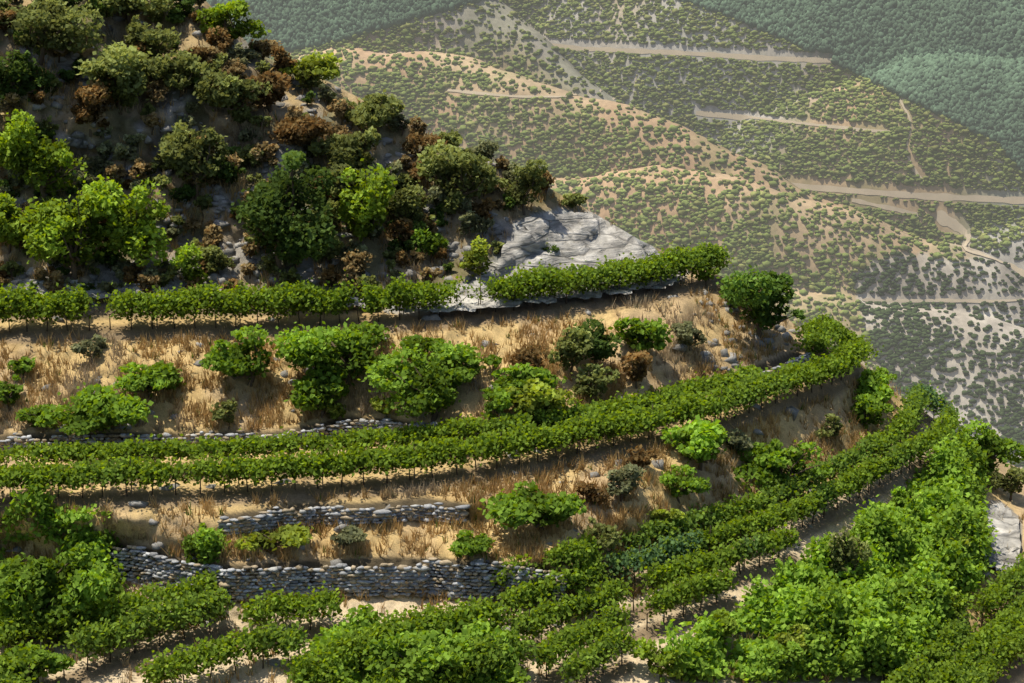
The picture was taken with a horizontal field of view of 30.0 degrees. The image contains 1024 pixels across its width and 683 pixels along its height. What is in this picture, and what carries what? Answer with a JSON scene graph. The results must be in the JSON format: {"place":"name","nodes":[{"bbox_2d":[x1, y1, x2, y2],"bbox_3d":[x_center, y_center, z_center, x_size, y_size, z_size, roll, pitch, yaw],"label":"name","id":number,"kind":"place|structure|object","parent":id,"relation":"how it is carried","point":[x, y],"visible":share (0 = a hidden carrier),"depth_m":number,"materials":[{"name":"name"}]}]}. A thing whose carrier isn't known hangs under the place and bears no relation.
{"place":"outdoors","nodes":[
{"label":"outdoors","id":0,"kind":"place"},
{"bbox_2d":[0,0,1023,682],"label":"terrain","id":1,"kind":"structure","parent":0,"point":[236,498],"depth_m":91.66,"materials":[{"name":"beige soil"}]},
{"bbox_2d":[0,4,1018,682],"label":"stones","id":2,"kind":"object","parent":1,"relation":"on","point":[164,568],"depth_m":82.67,"materials":[{"name":"grey stone"}]},
{"bbox_2d":[0,0,1020,682],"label":"trunks and stakes","id":3,"kind":"object","parent":1,"relation":"on","point":[278,264],"visible":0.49,"depth_m":96.19,"materials":[{"name":"brown wood"}]},
{"bbox_2d":[2,211,1020,572],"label":"rock faces","id":4,"kind":"object","parent":1,"relation":"on","point":[582,239],"visible":0.57,"depth_m":101.83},
{"bbox_2d":[0,0,1023,682],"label":"bushes","id":5,"kind":"object","parent":1,"relation":"on","point":[922,564],"visible":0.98,"depth_m":94.65,"materials":[{"name":"green plant"}]},
{"bbox_2d":[0,237,1023,682],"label":"vine rows","id":6,"kind":"object","parent":1,"relation":"on","point":[968,661],"visible":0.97,"depth_m":85.74,"materials":[{"name":"green plant"}]},
{"bbox_2d":[0,1,1023,682],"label":"dry grass tufts","id":7,"kind":"object","parent":1,"relation":"on","point":[544,481],"visible":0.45,"depth_m":90.64,"materials":[{"name":"beige plant"}]},
{"bbox_2d":[214,0,1023,468],"bbox_3d":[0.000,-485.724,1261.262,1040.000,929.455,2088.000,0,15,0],"label":"mountain","id":8,"kind":"structure","parent":0,"point":[962,318],"depth_m":1031.59,"materials":[{"name":"beige soil"}]},
{"bbox_2d":[206,0,1023,469],"bbox_3d":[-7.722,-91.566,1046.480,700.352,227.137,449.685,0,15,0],"label":"shrubs","id":9,"kind":"object","parent":8,"relation":"on","point":[958,64],"visible":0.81,"depth_m":1064.75,"materials":[{"name":"green plant"}]},
{"bbox_2d":[447,43,1023,304],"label":"dirt tracks","id":10,"kind":"object","parent":8,"relation":"on","point":[943,218],"visible":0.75,"depth_m":1062.29}
]}

